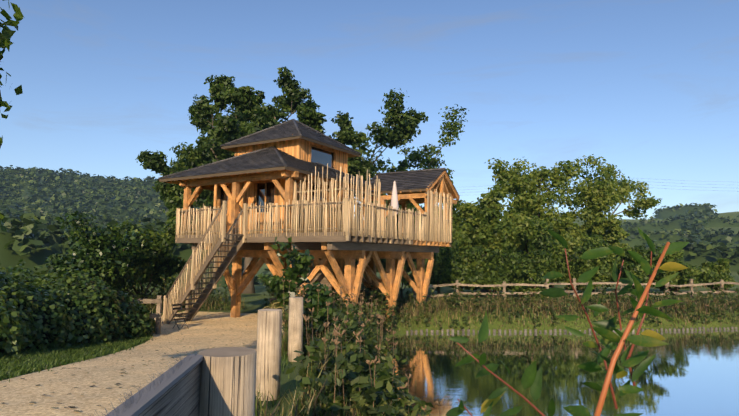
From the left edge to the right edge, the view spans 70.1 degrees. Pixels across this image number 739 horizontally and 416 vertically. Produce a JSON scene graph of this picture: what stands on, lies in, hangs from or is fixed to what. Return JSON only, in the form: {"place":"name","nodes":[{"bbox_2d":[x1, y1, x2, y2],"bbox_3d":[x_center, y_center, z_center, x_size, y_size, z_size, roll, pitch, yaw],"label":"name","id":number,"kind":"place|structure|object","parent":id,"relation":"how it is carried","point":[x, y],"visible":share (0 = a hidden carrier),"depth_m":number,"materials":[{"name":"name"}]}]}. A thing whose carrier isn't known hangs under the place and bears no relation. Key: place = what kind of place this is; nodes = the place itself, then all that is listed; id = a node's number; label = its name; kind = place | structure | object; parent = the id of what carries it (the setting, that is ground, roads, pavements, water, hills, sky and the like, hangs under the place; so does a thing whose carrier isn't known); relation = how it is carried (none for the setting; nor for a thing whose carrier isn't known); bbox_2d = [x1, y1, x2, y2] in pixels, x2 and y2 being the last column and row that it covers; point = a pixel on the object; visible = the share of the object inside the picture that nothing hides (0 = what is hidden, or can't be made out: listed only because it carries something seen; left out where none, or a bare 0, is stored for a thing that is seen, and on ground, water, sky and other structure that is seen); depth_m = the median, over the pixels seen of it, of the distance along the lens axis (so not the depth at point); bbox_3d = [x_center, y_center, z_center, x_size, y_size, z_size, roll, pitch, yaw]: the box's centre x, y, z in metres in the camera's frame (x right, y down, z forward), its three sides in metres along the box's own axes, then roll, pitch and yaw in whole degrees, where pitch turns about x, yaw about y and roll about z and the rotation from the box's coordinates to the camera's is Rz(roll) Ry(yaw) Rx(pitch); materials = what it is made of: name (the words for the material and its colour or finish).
{"place":"outdoors","nodes":[
{"label":"outdoors","id":0,"kind":"place"},
{"bbox_2d":[0,311,283,415],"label":"gravel path","id":1,"kind":"structure","parent":0,"point":[18,394],"depth_m":7.89,"materials":[{"name":"beige gravel"}]},
{"bbox_2d":[2,312,257,411],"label":"path litter leaves","id":2,"kind":"object","parent":1,"relation":"on","point":[124,368],"visible":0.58,"depth_m":8.28,"materials":[{"name":"brown plant"}]},
{"bbox_2d":[133,298,286,329],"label":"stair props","id":3,"kind":"object","parent":1,"relation":"on","point":[183,316],"visible":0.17,"depth_m":18.64,"materials":[{"name":"metal"}]},
{"bbox_2d":[95,348,198,415],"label":"stones","id":4,"kind":"object","parent":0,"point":[178,365],"visible":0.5,"depth_m":1.89,"materials":[{"name":"beige stone"}]},
{"bbox_2d":[105,354,202,415],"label":"board felt band","id":5,"kind":"object","parent":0,"point":[156,392],"visible":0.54,"depth_m":1.87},
{"bbox_2d":[0,211,738,415],"bbox_3d":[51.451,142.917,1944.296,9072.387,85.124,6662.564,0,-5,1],"label":"terrain","id":6,"kind":"structure","parent":0,"point":[254,301],"depth_m":22.93,"materials":[{"name":"green plant"}]},
{"bbox_2d":[0,0,23,231],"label":"tree leaves","id":7,"kind":"object","parent":6,"relation":"on","point":[6,34],"visible":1,"depth_m":5.42,"materials":[{"name":"green plant"}]},
{"bbox_2d":[0,333,152,379],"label":"lawn grass","id":8,"kind":"structure","parent":6,"relation":"on","point":[25,358],"depth_m":10.39,"materials":[{"name":"green plant"}]},
{"bbox_2d":[44,210,152,291],"bbox_3d":[-10.912,2.466,21.541,3.679,4.670,4.492,0,-5,1],"label":"tree","id":9,"kind":"object","parent":6,"relation":"on","point":[111,266],"depth_m":20.83,"materials":[{"name":"green plant"}]},
{"bbox_2d":[0,171,201,233],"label":"hill wood","id":10,"kind":"object","parent":6,"relation":"on","point":[136,205],"depth_m":351.26,"materials":[{"name":"green plant"}]},
{"bbox_2d":[63,219,172,286],"bbox_3d":[-14.143,3.038,29.289,5.279,4.921,5.486,0,-5,1],"label":"tree","id":11,"kind":"object","parent":6,"relation":"on","point":[122,229],"depth_m":29.17,"materials":[{"name":"green plant"}]},
{"bbox_2d":[0,227,241,291],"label":"bushes","id":12,"kind":"object","parent":6,"relation":"on","point":[10,256],"visible":0.08,"depth_m":76.84,"materials":[{"name":"green plant"}]},
{"bbox_2d":[0,310,291,413],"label":"path verge blades","id":13,"kind":"object","parent":6,"relation":"on","point":[283,364],"visible":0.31,"depth_m":9.08,"materials":[{"name":"green plant"}]},
{"bbox_2d":[0,259,155,356],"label":"hedge","id":14,"kind":"object","parent":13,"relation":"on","point":[15,328],"depth_m":13.23,"materials":[{"name":"green plant"}]},
{"bbox_2d":[105,216,191,298],"bbox_3d":[-10.460,2.700,24.705,3.740,4.800,4.519,0,-5,1],"label":"tree","id":15,"kind":"object","parent":6,"relation":"on","point":[148,259],"depth_m":24.29,"materials":[{"name":"green plant"}]},
{"bbox_2d":[155,94,249,290],"bbox_3d":[-11.952,-1.051,39.966,7.777,15.190,7.913,0,-5,1],"label":"tree","id":16,"kind":"object","parent":6,"relation":"on","point":[200,124],"depth_m":38.77,"materials":[{"name":"green plant"}]},
{"bbox_2d":[138,297,302,415],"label":"wooden posts","id":17,"kind":"object","parent":6,"relation":"on","point":[224,381],"visible":0.81,"depth_m":2.49,"materials":[{"name":"beige wood"}]},
{"bbox_2d":[135,66,365,293],"bbox_3d":[-7.848,-1.930,36.681,15.495,16.347,14.459,0,-5,1],"label":"tree","id":18,"kind":"object","parent":6,"relation":"on","point":[223,91],"depth_m":34.21,"materials":[{"name":"green plant"}]},
{"bbox_2d":[257,236,314,312],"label":"sapling","id":19,"kind":"object","parent":6,"relation":"on","point":[274,284],"depth_m":13.06,"materials":[{"name":"green plant"}]},
{"bbox_2d":[158,119,459,323],"bbox_3d":[-2.321,0.376,23.445,9.240,9.317,11.317,-3,-6,31],"label":"cabin","id":20,"kind":"object","parent":6,"relation":"on","point":[296,182],"visible":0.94,"depth_m":20.76,"materials":[{"name":"brown wood"}]},
{"bbox_2d":[398,199,414,209],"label":"hanging plant leaves","id":21,"kind":"object","parent":20,"relation":"attached to","point":[410,203],"visible":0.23,"depth_m":23.87,"materials":[{"name":"green plant"}]},
{"bbox_2d":[303,281,334,337],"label":"sapling","id":22,"kind":"object","parent":6,"relation":"on","point":[316,305],"depth_m":11.19,"materials":[{"name":"green plant"}]},
{"bbox_2d":[329,259,368,278],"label":"bush","id":23,"kind":"object","parent":6,"relation":"on","point":[356,262],"depth_m":29.97,"materials":[{"name":"green plant"}]},
{"bbox_2d":[0,165,738,284],"bbox_3d":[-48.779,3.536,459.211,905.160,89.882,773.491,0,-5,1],"label":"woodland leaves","id":24,"kind":"object","parent":6,"relation":"on","point":[21,223],"visible":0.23,"depth_m":319.11,"materials":[{"name":"green plant"}]},
{"bbox_2d":[348,88,428,223],"bbox_3d":[-1.180,-0.791,41.253,11.143,15.046,9.575,0,-5,1],"label":"tree","id":25,"kind":"object","parent":6,"relation":"on","point":[405,124],"depth_m":38.51,"materials":[{"name":"green plant"}]},
{"bbox_2d":[376,224,414,297],"bbox_3d":[1.740,3.441,32.356,3.640,4.718,4.557,0,-5,1],"label":"bush","id":26,"kind":"object","parent":6,"relation":"on","point":[406,268],"depth_m":31.60,"materials":[{"name":"green plant"}]},
{"bbox_2d":[386,104,468,232],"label":"tree","id":27,"kind":"object","parent":6,"relation":"on","point":[421,155],"depth_m":46.11,"materials":[{"name":"green plant"}]},
{"bbox_2d":[119,278,738,333],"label":"rail fence","id":28,"kind":"object","parent":6,"relation":"on","point":[158,301],"visible":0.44,"depth_m":26.75,"materials":[{"name":"brown wood"}]},
{"bbox_2d":[123,288,738,415],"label":"dry bank weeds","id":29,"kind":"object","parent":6,"relation":"on","point":[469,306],"visible":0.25,"depth_m":22.98,"materials":[{"name":"plant"}]},
{"bbox_2d":[124,279,738,415],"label":"wild plants","id":30,"kind":"object","parent":6,"relation":"on","point":[381,394],"visible":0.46,"depth_m":8.52,"materials":[{"name":"green plant"}]},
{"bbox_2d":[129,275,737,415],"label":"weed seed heads","id":31,"kind":"object","parent":6,"relation":"on","point":[336,333],"visible":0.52,"depth_m":9.47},
{"bbox_2d":[406,239,466,297],"bbox_3d":[3.660,3.570,29.892,3.646,3.652,3.492,0,-5,1],"label":"bush","id":32,"kind":"object","parent":6,"relation":"on","point":[444,258],"depth_m":29.44,"materials":[{"name":"green plant"}]},
{"bbox_2d":[442,245,485,291],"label":"bush","id":33,"kind":"object","parent":6,"relation":"on","point":[471,256],"depth_m":30.98,"materials":[{"name":"green plant"}]},
{"bbox_2d":[461,248,521,297],"bbox_3d":[6.838,3.785,29.274,3.394,3.160,3.448,0,-5,1],"label":"bush","id":34,"kind":"object","parent":6,"relation":"on","point":[499,267],"depth_m":29.17,"materials":[{"name":"green plant"}]},
{"bbox_2d":[443,180,546,291],"bbox_3d":[7.762,2.053,35.553,7.304,7.894,5.093,0,-5,1],"label":"tree","id":35,"kind":"object","parent":6,"relation":"on","point":[480,222],"depth_m":34.30,"materials":[{"name":"green plant"}]},
{"bbox_2d":[511,250,553,301],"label":"bush","id":36,"kind":"object","parent":6,"relation":"on","point":[531,271],"visible":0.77,"depth_m":27.36,"materials":[{"name":"green plant"}]},
{"bbox_2d":[481,157,583,262],"bbox_3d":[12.491,1.200,40.049,8.010,10.578,7.614,0,-5,1],"label":"tree","id":37,"kind":"object","parent":6,"relation":"on","point":[526,203],"depth_m":39.45,"materials":[{"name":"green plant"}]},
{"bbox_2d":[512,216,569,281],"bbox_3d":[9.666,3.074,31.110,3.837,4.980,4.220,0,-5,1],"label":"bush","id":38,"kind":"object","parent":6,"relation":"on","point":[545,240],"depth_m":30.08,"materials":[{"name":"green plant"}]},
{"bbox_2d":[517,212,566,257],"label":"tree","id":39,"kind":"object","parent":6,"relation":"on","point":[522,252],"depth_m":49.98,"materials":[{"name":"green plant"}]},
{"bbox_2d":[541,251,574,287],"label":"bush","id":40,"kind":"object","parent":6,"relation":"on","point":[562,268],"depth_m":31.98,"materials":[{"name":"green plant"}]},
{"bbox_2d":[446,228,689,415],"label":"twigs","id":41,"kind":"object","parent":6,"relation":"on","point":[531,378],"visible":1,"depth_m":0.75,"materials":[{"name":"green plant"}]},
{"bbox_2d":[406,327,736,332],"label":"shore stakes","id":42,"kind":"object","parent":6,"relation":"on","point":[545,331],"visible":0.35,"depth_m":21.69,"materials":[{"name":"brown wood"}]},
{"bbox_2d":[462,178,716,194],"bbox_3d":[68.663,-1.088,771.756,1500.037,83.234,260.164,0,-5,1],"label":"power lines","id":43,"kind":"object","parent":6,"relation":"on","point":[641,178],"visible":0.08,"depth_m":709.45,"materials":[{"name":"metal"}]},
{"bbox_2d":[564,234,619,290],"bbox_3d":[13.283,3.551,31.411,3.192,4.138,3.563,0,-5,1],"label":"bush","id":44,"kind":"object","parent":6,"relation":"on","point":[603,273],"depth_m":30.92,"materials":[{"name":"green plant"}]},
{"bbox_2d":[570,239,613,291],"bbox_3d":[14.505,3.897,34.326,2.930,4.023,4.183,0,-5,1],"label":"bush","id":45,"kind":"object","parent":6,"relation":"on","point":[605,245],"depth_m":34.54,"materials":[{"name":"green plant"}]},
{"bbox_2d":[555,154,661,260],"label":"tree","id":46,"kind":"object","parent":6,"relation":"on","point":[600,196],"depth_m":45.73,"materials":[{"name":"green plant"}]},
{"bbox_2d":[609,244,682,295],"bbox_3d":[16.229,3.934,32.032,4.995,3.541,4.494,0,-5,1],"label":"bush","id":47,"kind":"object","parent":6,"relation":"on","point":[633,266],"depth_m":31.31,"materials":[{"name":"green plant"}]},
{"bbox_2d":[587,218,738,234],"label":"trees","id":48,"kind":"object","parent":6,"relation":"on","point":[674,224],"visible":0.19,"depth_m":366.32,"materials":[{"name":"green plant"}]},
{"bbox_2d":[642,250,702,295],"bbox_3d":[19.197,4.237,33.537,4.097,3.282,3.693,0,-5,1],"label":"bush","id":49,"kind":"object","parent":6,"relation":"on","point":[684,276],"depth_m":32.86,"materials":[{"name":"green plant"}]},
{"bbox_2d":[619,232,738,247],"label":"trees","id":50,"kind":"object","parent":6,"relation":"on","point":[658,238],"visible":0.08,"depth_m":263.87,"materials":[{"name":"green plant"}]},
{"bbox_2d":[655,206,710,218],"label":"wood","id":51,"kind":"object","parent":6,"relation":"on","point":[666,213],"visible":0.27,"depth_m":527.38,"materials":[{"name":"green plant"}]},
{"bbox_2d":[648,246,738,270],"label":"trees","id":52,"kind":"object","parent":6,"relation":"on","point":[697,260],"visible":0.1,"depth_m":136.82,"materials":[{"name":"green plant"}]},
{"bbox_2d":[694,210,704,243],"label":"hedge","id":53,"kind":"object","parent":6,"relation":"on","point":[697,214],"visible":0.19,"depth_m":282.14,"materials":[{"name":"green plant"}]},
{"bbox_2d":[697,258,736,294],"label":"bush","id":54,"kind":"object","parent":6,"relation":"on","point":[715,272],"depth_m":34.41,"materials":[{"name":"green plant"}]},
{"bbox_2d":[0,0,738,221],"label":"sky","id":55,"kind":"structure","parent":0,"point":[650,88],"materials":[{"name":"blue"}]},
{"bbox_2d":[383,329,738,415],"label":"pond water","id":56,"kind":"structure","parent":0,"point":[693,373],"depth_m":14.03,"materials":[{"name":"blue liquid"}]}
]}

